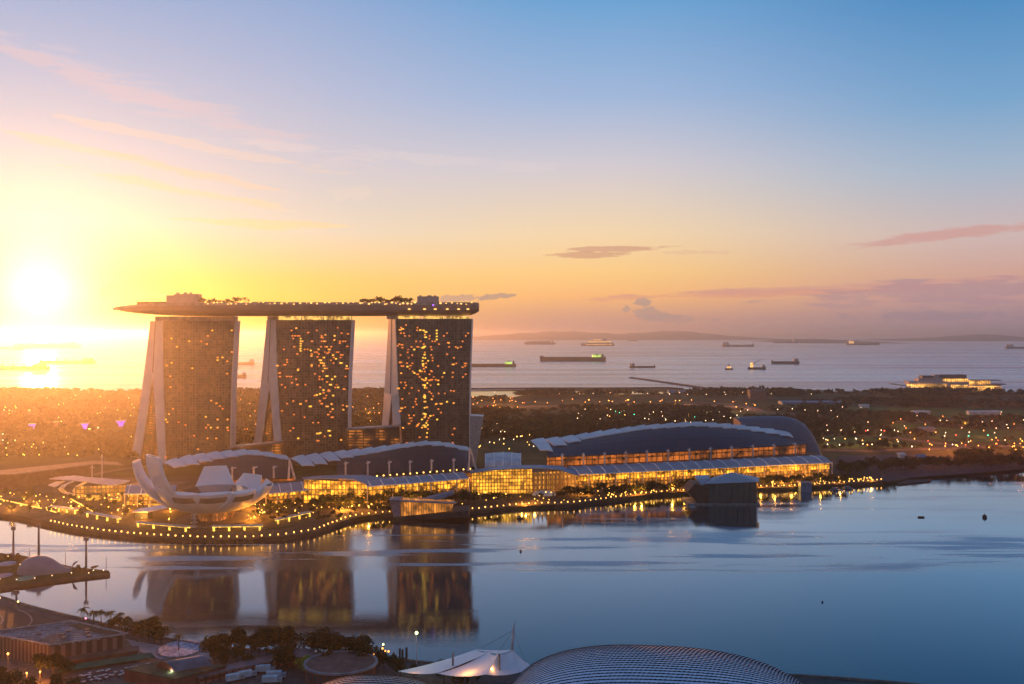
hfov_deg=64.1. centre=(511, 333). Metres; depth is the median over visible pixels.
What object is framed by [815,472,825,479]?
broadleaf tree
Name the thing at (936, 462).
broadleaf tree
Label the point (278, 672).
box truck
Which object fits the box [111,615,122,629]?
shade tree
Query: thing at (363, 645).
shade tree
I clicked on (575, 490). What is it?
broadleaf tree
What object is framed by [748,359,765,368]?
crane barge
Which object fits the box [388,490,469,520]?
crystal pavilion
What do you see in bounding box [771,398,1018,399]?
road
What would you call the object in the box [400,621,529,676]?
tensile tent
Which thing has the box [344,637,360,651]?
shade tree
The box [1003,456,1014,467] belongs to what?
broadleaf tree
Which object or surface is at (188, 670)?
green roof building
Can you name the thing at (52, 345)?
cargo ship
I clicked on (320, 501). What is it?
broadleaf tree
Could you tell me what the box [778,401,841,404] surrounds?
warehouse
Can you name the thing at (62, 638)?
flat roof hall
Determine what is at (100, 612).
palm tree
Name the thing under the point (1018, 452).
broadleaf tree
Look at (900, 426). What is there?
lawn
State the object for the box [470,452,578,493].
glass galleria
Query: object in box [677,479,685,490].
broadleaf tree
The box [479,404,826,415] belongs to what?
coastal road
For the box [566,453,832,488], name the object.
arcade canopy
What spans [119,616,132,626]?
shade tree
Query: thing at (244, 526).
shade pavilion
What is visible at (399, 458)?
casino hall
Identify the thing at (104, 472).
access road
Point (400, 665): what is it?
shade tree
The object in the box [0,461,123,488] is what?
long terminal
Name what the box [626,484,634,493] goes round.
broadleaf tree
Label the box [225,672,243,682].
box truck
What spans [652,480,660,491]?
broadleaf tree
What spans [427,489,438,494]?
broadleaf tree
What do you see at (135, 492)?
arcade canopy
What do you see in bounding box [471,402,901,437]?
park wood
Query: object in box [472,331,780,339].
hills
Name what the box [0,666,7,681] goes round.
shade tree
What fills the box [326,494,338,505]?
broadleaf tree
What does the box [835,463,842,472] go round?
broadleaf tree
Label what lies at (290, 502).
broadleaf tree
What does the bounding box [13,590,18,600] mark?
light mast
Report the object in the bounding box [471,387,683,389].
breakwater
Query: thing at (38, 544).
light mast
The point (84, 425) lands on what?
steel tree
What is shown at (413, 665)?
shade tree
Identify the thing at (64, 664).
shade tree
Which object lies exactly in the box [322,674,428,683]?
ribbed dome
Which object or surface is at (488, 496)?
broadleaf tree
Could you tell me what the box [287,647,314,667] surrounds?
mauve lodge
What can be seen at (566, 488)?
broadleaf tree
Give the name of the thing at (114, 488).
wing canopy
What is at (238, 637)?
shade tree
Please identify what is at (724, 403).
coastal road
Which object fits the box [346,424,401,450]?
atrium block
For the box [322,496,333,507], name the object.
broadleaf tree
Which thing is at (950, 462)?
broadleaf tree
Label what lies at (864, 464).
broadleaf tree
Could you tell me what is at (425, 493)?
broadleaf tree
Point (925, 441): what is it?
park road
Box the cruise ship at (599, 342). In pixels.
[581,339,613,345]
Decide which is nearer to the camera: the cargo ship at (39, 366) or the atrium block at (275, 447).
the atrium block at (275, 447)
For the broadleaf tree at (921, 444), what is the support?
on the land
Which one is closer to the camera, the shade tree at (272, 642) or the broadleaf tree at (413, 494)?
the shade tree at (272, 642)
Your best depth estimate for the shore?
385.75 m
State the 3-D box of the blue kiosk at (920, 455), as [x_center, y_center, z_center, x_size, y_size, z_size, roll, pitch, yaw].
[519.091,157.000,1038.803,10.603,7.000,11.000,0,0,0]
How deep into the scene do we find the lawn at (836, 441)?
1212.87 m
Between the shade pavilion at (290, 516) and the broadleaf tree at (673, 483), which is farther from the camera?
the broadleaf tree at (673, 483)
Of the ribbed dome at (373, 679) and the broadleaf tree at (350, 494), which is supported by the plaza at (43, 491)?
the broadleaf tree at (350, 494)
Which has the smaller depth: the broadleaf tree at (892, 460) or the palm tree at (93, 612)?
the palm tree at (93, 612)
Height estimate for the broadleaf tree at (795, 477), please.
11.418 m
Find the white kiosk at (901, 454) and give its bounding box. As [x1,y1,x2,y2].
[896,452,905,457]
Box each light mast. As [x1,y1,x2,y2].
[11,527,15,558]
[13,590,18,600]
[36,524,40,554]
[84,537,88,568]
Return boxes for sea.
[0,336,1023,391]
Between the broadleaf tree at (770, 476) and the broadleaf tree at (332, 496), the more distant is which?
the broadleaf tree at (770, 476)
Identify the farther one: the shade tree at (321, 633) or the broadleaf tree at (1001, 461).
the broadleaf tree at (1001, 461)
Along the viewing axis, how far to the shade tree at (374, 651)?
392.18 m
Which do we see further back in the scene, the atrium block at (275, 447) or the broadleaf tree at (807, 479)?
the atrium block at (275, 447)
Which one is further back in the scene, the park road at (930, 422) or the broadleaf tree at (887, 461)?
the park road at (930, 422)
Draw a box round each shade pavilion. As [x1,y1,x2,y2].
[48,505,79,513]
[84,511,122,522]
[134,521,190,531]
[211,524,262,530]
[274,511,311,523]
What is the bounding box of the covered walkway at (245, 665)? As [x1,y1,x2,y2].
[196,655,284,683]
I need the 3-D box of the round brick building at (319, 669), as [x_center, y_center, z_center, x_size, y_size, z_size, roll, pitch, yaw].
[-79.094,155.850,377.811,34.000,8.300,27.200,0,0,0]
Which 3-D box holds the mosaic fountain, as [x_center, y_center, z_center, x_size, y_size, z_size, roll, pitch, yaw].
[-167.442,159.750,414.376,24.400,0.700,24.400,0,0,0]
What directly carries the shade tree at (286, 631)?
on the shore
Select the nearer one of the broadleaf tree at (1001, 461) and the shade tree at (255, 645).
the shade tree at (255, 645)
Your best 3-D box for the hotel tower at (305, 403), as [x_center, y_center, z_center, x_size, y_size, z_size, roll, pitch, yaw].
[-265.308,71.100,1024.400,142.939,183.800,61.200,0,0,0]
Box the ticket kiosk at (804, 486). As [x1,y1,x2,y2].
[797,481,811,491]
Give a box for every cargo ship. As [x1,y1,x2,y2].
[0,344,24,348]
[0,363,49,369]
[23,342,80,347]
[39,358,95,362]
[238,359,254,364]
[472,361,515,366]
[524,340,554,343]
[539,354,605,360]
[629,363,654,367]
[722,342,753,346]
[771,358,799,363]
[773,339,797,342]
[846,340,879,344]
[1005,344,1023,348]
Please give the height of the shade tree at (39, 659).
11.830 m
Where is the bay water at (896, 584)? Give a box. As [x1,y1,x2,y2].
[0,470,1023,683]
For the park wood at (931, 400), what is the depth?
1518.51 m
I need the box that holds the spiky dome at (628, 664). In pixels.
[511,644,801,683]
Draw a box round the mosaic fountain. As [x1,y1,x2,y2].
[156,640,205,658]
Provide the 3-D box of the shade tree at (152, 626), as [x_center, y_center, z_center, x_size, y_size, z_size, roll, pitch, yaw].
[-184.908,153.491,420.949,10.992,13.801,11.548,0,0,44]
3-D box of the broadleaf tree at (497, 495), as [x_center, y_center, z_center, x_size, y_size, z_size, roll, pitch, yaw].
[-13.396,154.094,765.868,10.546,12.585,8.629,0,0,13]
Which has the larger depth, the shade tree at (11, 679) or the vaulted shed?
the vaulted shed
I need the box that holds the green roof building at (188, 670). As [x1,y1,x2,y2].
[123,655,226,683]
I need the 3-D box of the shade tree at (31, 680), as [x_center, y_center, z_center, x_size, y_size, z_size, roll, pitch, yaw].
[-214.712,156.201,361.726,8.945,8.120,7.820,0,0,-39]
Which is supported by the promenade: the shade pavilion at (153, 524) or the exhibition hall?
the shade pavilion at (153, 524)
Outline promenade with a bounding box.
[0,477,882,542]
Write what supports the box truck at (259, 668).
on the shore
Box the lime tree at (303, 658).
[293,654,310,673]
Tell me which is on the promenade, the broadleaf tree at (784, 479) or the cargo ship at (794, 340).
the broadleaf tree at (784, 479)
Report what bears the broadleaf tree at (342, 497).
on the plaza at (43, 491)
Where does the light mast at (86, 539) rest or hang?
on the floating island
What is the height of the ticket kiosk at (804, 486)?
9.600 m
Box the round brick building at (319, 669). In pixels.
[303,650,377,683]
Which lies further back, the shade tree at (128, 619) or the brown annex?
the shade tree at (128, 619)
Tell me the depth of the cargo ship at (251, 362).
4241.48 m
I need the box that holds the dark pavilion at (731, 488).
[682,472,759,504]
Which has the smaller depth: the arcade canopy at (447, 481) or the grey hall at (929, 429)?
the arcade canopy at (447, 481)
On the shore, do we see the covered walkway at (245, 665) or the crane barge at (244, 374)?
the covered walkway at (245, 665)
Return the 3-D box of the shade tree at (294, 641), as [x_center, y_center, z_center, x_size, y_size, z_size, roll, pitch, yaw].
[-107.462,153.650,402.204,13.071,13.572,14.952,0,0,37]
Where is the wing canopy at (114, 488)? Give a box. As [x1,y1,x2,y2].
[48,475,129,498]
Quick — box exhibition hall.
[531,422,807,471]
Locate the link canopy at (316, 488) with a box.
[302,475,399,502]
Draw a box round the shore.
[0,598,887,683]
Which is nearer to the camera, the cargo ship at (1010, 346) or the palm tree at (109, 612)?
the palm tree at (109, 612)
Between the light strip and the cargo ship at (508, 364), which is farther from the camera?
the cargo ship at (508, 364)
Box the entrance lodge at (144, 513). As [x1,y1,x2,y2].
[132,505,167,518]
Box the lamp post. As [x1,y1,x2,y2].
[415,631,417,663]
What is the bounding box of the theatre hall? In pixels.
[164,449,295,498]
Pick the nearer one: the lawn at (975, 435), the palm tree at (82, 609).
the palm tree at (82, 609)
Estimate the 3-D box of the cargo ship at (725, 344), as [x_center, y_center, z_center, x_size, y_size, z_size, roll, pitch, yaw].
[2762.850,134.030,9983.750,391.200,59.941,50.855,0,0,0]
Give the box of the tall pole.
[100,455,103,477]
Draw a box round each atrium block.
[228,440,283,457]
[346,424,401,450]
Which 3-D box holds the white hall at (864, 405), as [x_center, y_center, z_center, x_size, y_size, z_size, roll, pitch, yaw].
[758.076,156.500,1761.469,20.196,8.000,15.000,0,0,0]
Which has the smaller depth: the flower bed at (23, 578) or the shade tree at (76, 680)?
the shade tree at (76, 680)
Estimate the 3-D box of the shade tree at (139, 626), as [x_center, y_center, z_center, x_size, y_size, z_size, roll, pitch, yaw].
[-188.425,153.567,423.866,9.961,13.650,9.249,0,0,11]
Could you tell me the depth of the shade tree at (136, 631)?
423.32 m
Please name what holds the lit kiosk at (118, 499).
on the plaza at (43, 491)
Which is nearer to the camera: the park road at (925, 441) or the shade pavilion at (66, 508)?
the shade pavilion at (66, 508)
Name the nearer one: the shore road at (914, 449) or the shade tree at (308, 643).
the shade tree at (308, 643)
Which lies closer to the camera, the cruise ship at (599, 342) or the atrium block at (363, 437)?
the atrium block at (363, 437)
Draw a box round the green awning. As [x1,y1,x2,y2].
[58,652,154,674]
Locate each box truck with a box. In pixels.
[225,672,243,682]
[238,669,256,677]
[255,664,275,673]
[262,674,282,683]
[266,670,286,678]
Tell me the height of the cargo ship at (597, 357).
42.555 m
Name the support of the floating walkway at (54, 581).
on the bay water at (896, 584)
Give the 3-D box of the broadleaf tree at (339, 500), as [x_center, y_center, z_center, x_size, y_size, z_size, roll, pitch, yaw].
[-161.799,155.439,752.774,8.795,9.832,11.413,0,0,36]
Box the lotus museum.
[132,454,273,528]
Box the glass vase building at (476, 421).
[470,414,483,466]
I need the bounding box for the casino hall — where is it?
[291,440,476,490]
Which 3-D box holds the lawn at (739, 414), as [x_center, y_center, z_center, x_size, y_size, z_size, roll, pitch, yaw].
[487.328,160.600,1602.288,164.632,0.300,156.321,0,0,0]
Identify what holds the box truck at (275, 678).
on the shore
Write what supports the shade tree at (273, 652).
on the shore
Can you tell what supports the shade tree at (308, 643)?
on the shore
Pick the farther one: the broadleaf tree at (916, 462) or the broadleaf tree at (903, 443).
the broadleaf tree at (903, 443)
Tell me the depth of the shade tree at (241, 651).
392.17 m
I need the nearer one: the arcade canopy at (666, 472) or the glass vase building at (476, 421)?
the arcade canopy at (666, 472)
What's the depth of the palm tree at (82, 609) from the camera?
446.89 m
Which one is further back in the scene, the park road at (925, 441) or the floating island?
the park road at (925, 441)
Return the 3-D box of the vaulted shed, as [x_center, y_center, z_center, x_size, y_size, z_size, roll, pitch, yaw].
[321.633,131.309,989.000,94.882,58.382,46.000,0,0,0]
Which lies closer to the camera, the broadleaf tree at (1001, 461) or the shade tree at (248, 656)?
the shade tree at (248, 656)
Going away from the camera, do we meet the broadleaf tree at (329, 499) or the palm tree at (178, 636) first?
the palm tree at (178, 636)
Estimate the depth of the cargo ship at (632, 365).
3870.01 m
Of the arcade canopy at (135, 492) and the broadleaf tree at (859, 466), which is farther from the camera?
the broadleaf tree at (859, 466)
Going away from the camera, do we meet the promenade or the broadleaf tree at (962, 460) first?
the promenade
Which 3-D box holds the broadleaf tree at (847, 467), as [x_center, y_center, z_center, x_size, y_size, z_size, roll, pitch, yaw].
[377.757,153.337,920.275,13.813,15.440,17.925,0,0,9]
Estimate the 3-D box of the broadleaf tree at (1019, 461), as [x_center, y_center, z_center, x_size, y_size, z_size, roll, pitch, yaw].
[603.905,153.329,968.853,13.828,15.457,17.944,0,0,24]
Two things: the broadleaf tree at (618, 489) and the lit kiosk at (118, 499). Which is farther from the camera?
the broadleaf tree at (618, 489)
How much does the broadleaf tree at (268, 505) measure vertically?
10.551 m
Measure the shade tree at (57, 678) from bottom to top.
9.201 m
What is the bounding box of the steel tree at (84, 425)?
[80,423,88,429]
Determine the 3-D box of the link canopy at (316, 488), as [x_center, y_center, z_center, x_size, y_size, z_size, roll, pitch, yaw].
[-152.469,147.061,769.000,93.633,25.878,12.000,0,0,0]
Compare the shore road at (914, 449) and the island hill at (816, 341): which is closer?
the shore road at (914, 449)
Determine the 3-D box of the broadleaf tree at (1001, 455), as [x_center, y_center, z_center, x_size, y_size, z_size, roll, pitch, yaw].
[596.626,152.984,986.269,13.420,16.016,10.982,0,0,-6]
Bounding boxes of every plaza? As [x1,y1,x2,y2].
[0,460,863,530]
[126,639,212,659]
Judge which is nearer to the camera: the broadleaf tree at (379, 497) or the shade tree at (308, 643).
the shade tree at (308, 643)
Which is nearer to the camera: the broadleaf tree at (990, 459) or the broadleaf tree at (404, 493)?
the broadleaf tree at (404, 493)
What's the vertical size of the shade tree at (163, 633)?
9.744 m
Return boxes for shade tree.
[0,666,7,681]
[0,669,25,683]
[16,675,37,683]
[31,653,51,677]
[44,652,63,673]
[49,672,67,683]
[57,658,76,675]
[65,677,80,683]
[105,619,114,628]
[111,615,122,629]
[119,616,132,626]
[121,621,138,636]
[132,627,140,641]
[137,615,158,641]
[139,617,162,643]
[153,625,174,644]
[198,634,218,651]
[202,633,226,652]
[209,644,224,663]
[216,633,232,659]
[216,648,231,664]
[227,626,246,654]
[230,645,244,661]
[232,633,252,660]
[240,633,260,654]
[241,653,255,660]
[249,638,266,657]
[254,627,271,655]
[263,626,296,651]
[269,645,285,666]
[270,625,295,644]
[272,644,295,669]
[277,632,307,648]
[301,632,319,648]
[310,626,333,652]
[317,631,340,649]
[320,648,332,656]
[328,643,342,650]
[333,635,355,650]
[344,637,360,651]
[348,634,374,656]
[364,647,381,655]
[375,650,389,668]
[386,654,398,670]
[392,657,408,675]
[409,663,417,674]
[435,659,451,682]
[446,664,470,683]
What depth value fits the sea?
4416.88 m
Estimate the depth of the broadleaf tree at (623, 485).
822.26 m
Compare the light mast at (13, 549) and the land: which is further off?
the land
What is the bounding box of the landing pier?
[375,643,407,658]
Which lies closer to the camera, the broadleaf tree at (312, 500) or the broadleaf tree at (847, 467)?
the broadleaf tree at (312, 500)
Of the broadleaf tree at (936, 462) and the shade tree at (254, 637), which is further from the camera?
the broadleaf tree at (936, 462)
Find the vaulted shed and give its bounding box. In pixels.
[734,416,821,455]
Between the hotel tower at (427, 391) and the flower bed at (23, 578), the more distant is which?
the hotel tower at (427, 391)
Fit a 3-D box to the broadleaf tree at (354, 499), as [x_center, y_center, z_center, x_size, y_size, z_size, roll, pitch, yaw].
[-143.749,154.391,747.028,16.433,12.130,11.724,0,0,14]
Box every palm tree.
[76,606,89,621]
[86,610,99,624]
[95,609,105,626]
[103,611,115,625]
[173,634,183,649]
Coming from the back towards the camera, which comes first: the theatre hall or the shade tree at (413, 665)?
the theatre hall
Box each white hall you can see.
[859,404,869,407]
[911,410,929,414]
[966,410,1001,414]
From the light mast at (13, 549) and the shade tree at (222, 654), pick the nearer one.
the shade tree at (222, 654)
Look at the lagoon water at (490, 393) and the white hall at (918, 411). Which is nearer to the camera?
the white hall at (918, 411)
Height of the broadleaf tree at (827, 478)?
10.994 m
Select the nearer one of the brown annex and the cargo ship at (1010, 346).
the brown annex
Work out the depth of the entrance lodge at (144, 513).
707.74 m
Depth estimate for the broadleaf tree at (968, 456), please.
980.31 m
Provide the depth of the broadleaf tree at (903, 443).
1129.20 m
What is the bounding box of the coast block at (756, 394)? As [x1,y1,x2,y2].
[747,389,766,399]
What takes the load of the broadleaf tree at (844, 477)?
on the promenade
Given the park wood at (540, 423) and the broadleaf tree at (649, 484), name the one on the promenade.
the broadleaf tree at (649, 484)
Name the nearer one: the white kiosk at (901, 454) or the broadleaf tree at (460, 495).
the broadleaf tree at (460, 495)
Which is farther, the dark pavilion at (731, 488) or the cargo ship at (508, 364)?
the cargo ship at (508, 364)
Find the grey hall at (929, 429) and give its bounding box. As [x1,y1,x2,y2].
[917,427,935,431]
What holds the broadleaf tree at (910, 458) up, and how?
on the shore bank
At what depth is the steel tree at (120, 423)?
1326.61 m
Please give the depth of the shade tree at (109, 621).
439.17 m
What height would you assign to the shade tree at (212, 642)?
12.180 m
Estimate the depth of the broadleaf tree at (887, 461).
932.91 m
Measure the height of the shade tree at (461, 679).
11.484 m
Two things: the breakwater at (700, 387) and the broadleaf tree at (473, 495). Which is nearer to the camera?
the broadleaf tree at (473, 495)
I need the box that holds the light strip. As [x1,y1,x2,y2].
[10,501,41,508]
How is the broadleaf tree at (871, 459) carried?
on the shore bank
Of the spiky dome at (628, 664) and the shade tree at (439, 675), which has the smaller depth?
the spiky dome at (628, 664)
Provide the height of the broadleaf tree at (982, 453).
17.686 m
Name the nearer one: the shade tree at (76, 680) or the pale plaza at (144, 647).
the shade tree at (76, 680)
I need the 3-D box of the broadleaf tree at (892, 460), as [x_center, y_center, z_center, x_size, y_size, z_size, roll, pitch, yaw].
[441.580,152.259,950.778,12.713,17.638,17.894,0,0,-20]
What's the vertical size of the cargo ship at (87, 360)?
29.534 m
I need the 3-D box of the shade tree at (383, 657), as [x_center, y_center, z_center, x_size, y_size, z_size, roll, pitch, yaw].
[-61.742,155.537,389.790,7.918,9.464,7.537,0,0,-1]
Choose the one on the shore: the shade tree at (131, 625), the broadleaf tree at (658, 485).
the shade tree at (131, 625)
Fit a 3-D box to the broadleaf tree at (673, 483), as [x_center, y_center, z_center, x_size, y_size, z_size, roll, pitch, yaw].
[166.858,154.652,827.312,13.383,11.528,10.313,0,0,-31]
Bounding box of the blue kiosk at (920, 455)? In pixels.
[915,454,926,459]
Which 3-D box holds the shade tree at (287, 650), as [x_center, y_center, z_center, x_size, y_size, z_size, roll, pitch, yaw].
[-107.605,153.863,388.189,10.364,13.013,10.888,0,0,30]
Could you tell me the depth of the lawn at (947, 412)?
1700.04 m
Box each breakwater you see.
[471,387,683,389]
[629,377,706,388]
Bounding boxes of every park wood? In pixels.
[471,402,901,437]
[797,395,1023,458]
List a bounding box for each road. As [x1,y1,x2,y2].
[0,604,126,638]
[93,464,167,475]
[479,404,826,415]
[667,401,763,410]
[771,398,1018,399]
[823,445,1022,451]
[830,434,981,448]
[897,421,1023,428]
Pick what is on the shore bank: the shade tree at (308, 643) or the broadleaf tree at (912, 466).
the broadleaf tree at (912, 466)
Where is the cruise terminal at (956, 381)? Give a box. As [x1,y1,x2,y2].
[889,374,1006,391]
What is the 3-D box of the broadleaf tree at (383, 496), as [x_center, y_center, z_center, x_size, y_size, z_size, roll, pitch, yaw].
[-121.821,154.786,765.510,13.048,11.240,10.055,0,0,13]
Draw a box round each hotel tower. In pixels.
[133,316,240,464]
[254,316,354,464]
[382,316,472,451]
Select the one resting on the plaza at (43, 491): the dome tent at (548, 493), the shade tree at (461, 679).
the dome tent at (548, 493)
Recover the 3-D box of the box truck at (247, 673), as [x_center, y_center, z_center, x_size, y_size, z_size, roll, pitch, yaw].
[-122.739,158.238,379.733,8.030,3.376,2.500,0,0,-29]
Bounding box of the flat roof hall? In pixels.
[0,620,128,666]
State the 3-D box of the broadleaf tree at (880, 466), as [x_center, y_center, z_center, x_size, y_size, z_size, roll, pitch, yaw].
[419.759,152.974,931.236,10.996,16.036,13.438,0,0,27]
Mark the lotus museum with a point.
(216, 495)
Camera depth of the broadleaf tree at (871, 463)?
955.42 m
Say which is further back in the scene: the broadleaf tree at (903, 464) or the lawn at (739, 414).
the lawn at (739, 414)
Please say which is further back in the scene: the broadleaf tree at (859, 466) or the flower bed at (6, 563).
the broadleaf tree at (859, 466)
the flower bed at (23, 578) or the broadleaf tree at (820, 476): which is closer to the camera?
the flower bed at (23, 578)
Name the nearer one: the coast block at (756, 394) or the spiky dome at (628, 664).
the spiky dome at (628, 664)
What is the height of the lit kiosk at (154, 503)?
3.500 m
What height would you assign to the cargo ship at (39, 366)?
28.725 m
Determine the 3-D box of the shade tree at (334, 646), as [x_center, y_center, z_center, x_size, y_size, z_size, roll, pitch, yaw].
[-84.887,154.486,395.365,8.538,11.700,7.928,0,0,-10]
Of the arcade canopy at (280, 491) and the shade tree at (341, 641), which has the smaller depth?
the shade tree at (341, 641)
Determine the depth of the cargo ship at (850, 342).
11382.83 m
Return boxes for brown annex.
[59,646,138,665]
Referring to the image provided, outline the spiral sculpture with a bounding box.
[190,512,197,527]
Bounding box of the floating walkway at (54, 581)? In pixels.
[0,573,109,590]
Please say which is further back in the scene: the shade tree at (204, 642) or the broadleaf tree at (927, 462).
the broadleaf tree at (927, 462)
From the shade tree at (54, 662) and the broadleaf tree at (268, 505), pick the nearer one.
the shade tree at (54, 662)
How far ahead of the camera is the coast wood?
2116.39 m
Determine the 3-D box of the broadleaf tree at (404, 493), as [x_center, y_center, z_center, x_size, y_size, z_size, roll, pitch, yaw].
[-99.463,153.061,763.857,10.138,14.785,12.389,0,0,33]
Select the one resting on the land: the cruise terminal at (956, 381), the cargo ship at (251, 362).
the cruise terminal at (956, 381)
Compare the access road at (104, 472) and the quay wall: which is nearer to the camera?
the quay wall
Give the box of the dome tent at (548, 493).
[532,490,555,495]
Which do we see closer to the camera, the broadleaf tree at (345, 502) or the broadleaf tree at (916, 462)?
the broadleaf tree at (345, 502)
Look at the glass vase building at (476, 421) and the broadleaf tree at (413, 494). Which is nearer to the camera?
the broadleaf tree at (413, 494)
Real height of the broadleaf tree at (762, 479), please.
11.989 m
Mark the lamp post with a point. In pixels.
(416, 632)
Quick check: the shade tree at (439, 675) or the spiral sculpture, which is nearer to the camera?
the shade tree at (439, 675)
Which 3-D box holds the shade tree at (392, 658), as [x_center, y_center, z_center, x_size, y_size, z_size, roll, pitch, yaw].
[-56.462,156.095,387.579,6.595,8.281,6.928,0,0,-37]
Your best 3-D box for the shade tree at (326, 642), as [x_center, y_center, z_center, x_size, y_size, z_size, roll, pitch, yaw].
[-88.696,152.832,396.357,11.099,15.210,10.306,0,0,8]
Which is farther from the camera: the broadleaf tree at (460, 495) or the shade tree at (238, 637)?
the broadleaf tree at (460, 495)
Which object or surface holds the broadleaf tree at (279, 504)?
on the plaza at (43, 491)
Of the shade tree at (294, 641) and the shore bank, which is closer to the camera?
the shade tree at (294, 641)
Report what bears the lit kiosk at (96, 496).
on the plaza at (43, 491)
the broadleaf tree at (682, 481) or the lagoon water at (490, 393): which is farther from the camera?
the lagoon water at (490, 393)
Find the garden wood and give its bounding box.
[0,391,510,458]
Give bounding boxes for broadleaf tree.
[263,502,275,509]
[274,502,286,508]
[283,499,293,510]
[309,497,317,504]
[313,498,326,509]
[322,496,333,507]
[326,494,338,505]
[331,498,341,503]
[336,495,347,504]
[341,498,349,507]
[347,491,355,498]
[347,495,363,504]
[360,492,370,500]
[372,493,381,502]
[375,492,387,503]
[382,488,396,503]
[399,489,411,497]
[407,491,418,497]
[420,489,430,497]
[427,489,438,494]
[456,492,465,504]
[468,490,478,500]
[483,491,492,502]
[492,491,502,503]
[559,485,574,497]
[569,487,578,494]
[594,482,604,489]
[614,486,621,492]
[620,483,628,488]
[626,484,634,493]
[640,485,650,491]
[645,481,655,492]
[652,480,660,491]
[661,486,671,492]
[671,480,682,490]
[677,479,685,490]
[760,476,769,482]
[766,475,774,483]
[779,476,789,486]
[789,474,800,483]
[801,477,812,480]
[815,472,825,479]
[821,475,832,484]
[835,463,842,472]
[838,475,847,483]
[842,463,853,475]
[853,462,867,471]
[861,462,870,467]
[864,456,877,469]
[867,460,874,466]
[874,459,890,473]
[876,461,885,473]
[887,457,900,471]
[898,441,907,446]
[899,460,910,470]
[905,456,917,462]
[905,463,915,468]
[912,459,921,465]
[916,442,925,449]
[922,458,929,467]
[930,458,941,465]
[939,455,950,467]
[945,460,956,468]
[955,456,965,464]
[964,454,974,466]
[971,450,986,454]
[971,452,982,465]
[986,456,995,465]
[987,452,1002,464]
[997,457,1010,468]
[1000,454,1012,465]
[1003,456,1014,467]
[1012,448,1023,456]
[1015,456,1023,468]
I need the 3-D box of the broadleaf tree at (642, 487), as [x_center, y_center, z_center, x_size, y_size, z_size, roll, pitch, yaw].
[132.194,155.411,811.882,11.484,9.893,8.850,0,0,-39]
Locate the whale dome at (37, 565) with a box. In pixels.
[17,555,77,575]
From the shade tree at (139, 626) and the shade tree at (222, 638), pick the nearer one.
the shade tree at (222, 638)
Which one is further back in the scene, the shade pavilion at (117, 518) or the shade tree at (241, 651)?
the shade pavilion at (117, 518)
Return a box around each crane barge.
[237,366,246,376]
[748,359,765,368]
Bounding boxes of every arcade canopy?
[124,481,188,506]
[265,479,320,504]
[366,472,469,505]
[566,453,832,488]
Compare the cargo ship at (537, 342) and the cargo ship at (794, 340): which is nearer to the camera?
the cargo ship at (537, 342)
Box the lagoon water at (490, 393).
[471,391,670,397]
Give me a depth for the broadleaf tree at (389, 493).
768.97 m
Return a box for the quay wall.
[0,595,923,683]
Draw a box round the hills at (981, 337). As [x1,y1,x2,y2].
[864,334,1023,340]
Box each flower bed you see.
[0,561,16,565]
[0,573,12,577]
[15,575,35,580]
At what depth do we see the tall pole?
874.51 m
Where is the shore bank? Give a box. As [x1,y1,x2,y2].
[835,455,1023,481]
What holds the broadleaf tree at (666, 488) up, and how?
on the promenade
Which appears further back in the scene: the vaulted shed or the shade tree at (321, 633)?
the vaulted shed
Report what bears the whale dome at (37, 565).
on the floating island
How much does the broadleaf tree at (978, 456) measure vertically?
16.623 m
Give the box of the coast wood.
[0,385,1023,395]
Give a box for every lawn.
[730,411,796,416]
[818,437,918,447]
[845,407,1023,416]
[889,423,933,432]
[925,427,1023,441]
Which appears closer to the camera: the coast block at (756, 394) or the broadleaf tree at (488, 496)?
the broadleaf tree at (488, 496)
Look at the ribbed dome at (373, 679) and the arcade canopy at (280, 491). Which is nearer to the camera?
the ribbed dome at (373, 679)
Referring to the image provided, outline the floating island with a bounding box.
[0,553,109,586]
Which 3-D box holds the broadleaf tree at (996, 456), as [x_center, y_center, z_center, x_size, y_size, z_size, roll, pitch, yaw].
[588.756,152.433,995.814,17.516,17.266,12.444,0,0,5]
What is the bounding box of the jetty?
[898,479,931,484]
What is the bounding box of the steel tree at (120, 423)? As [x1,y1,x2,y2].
[115,420,125,429]
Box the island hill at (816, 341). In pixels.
[754,339,892,342]
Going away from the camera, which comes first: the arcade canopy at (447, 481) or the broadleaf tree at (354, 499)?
the broadleaf tree at (354, 499)
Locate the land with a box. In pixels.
[0,389,1023,529]
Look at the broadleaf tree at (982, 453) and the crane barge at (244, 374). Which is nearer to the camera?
the broadleaf tree at (982, 453)
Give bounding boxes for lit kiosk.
[85,493,101,499]
[107,497,121,501]
[147,502,161,506]
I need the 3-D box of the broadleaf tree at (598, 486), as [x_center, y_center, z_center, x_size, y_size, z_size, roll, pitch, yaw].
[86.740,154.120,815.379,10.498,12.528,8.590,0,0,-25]

